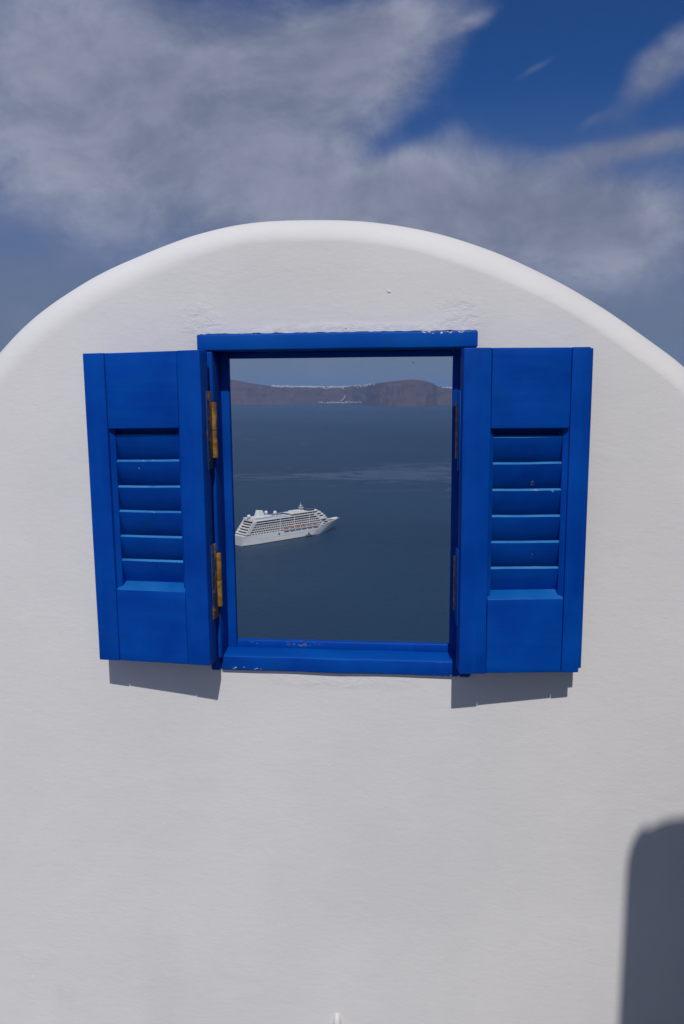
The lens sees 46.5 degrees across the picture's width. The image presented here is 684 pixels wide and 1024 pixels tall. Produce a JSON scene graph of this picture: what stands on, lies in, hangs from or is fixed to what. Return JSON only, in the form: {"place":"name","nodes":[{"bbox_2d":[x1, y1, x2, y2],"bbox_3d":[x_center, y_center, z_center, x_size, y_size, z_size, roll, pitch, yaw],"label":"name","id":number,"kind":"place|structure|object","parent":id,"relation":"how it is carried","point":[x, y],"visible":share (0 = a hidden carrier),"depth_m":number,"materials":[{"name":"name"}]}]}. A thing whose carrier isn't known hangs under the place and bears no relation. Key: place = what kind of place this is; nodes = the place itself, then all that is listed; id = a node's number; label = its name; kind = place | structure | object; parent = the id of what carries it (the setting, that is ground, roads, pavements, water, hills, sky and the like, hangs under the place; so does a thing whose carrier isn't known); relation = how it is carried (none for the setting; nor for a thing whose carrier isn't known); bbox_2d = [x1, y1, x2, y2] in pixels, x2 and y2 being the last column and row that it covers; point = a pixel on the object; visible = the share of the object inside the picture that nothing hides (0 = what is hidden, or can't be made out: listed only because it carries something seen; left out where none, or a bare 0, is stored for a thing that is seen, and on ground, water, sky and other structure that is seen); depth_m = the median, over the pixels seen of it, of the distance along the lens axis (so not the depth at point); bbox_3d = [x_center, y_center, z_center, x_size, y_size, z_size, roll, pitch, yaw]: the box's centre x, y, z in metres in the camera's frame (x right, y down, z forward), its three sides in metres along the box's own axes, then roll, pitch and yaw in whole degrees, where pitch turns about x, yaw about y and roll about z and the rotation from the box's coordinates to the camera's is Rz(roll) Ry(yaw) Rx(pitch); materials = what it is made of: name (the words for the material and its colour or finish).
{"place":"outdoors","nodes":[
{"label":"outdoors","id":0,"kind":"place"},
{"bbox_2d":[230,379,451,406],"bbox_3d":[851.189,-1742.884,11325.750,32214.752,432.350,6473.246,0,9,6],"label":"hills","id":1,"kind":"structure","parent":0,"point":[408,393],"depth_m":11984.85,"materials":[{"name":"stone"}]},
{"bbox_2d":[231,404,451,642],"bbox_3d":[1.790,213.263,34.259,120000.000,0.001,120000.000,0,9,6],"label":"sea","id":2,"kind":"structure","parent":0,"point":[372,563],"depth_m":1358.22,"materials":[{"name":"liquid"}]},
{"bbox_2d":[235,503,338,545],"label":"cruise ship","id":3,"kind":"object","parent":2,"relation":"on","point":[259,527],"visible":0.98,"depth_m":1153.72,"materials":[{"name":"paint"}]},
{"bbox_2d":[0,0,683,386],"label":"sky","id":4,"kind":"structure","parent":0,"point":[544,136],"materials":[{"name":"blue"}]},
{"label":"terrace","id":5,"kind":"structure","parent":0,"visible":0},
{"bbox_2d":[0,220,683,1023],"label":"plaster wall","id":6,"kind":"structure","parent":5,"relation":"on","point":[208,814],"depth_m":1.57,"materials":[{"name":"white paint"}]},
{"bbox_2d":[197,330,477,676],"bbox_3d":[-0.006,-0.011,1.550,0.516,0.656,0.106,0,9,6],"label":"window frame","id":7,"kind":"structure","parent":6,"relation":"in","point":[233,652],"depth_m":1.55,"materials":[{"name":"blue paint"}]}
]}

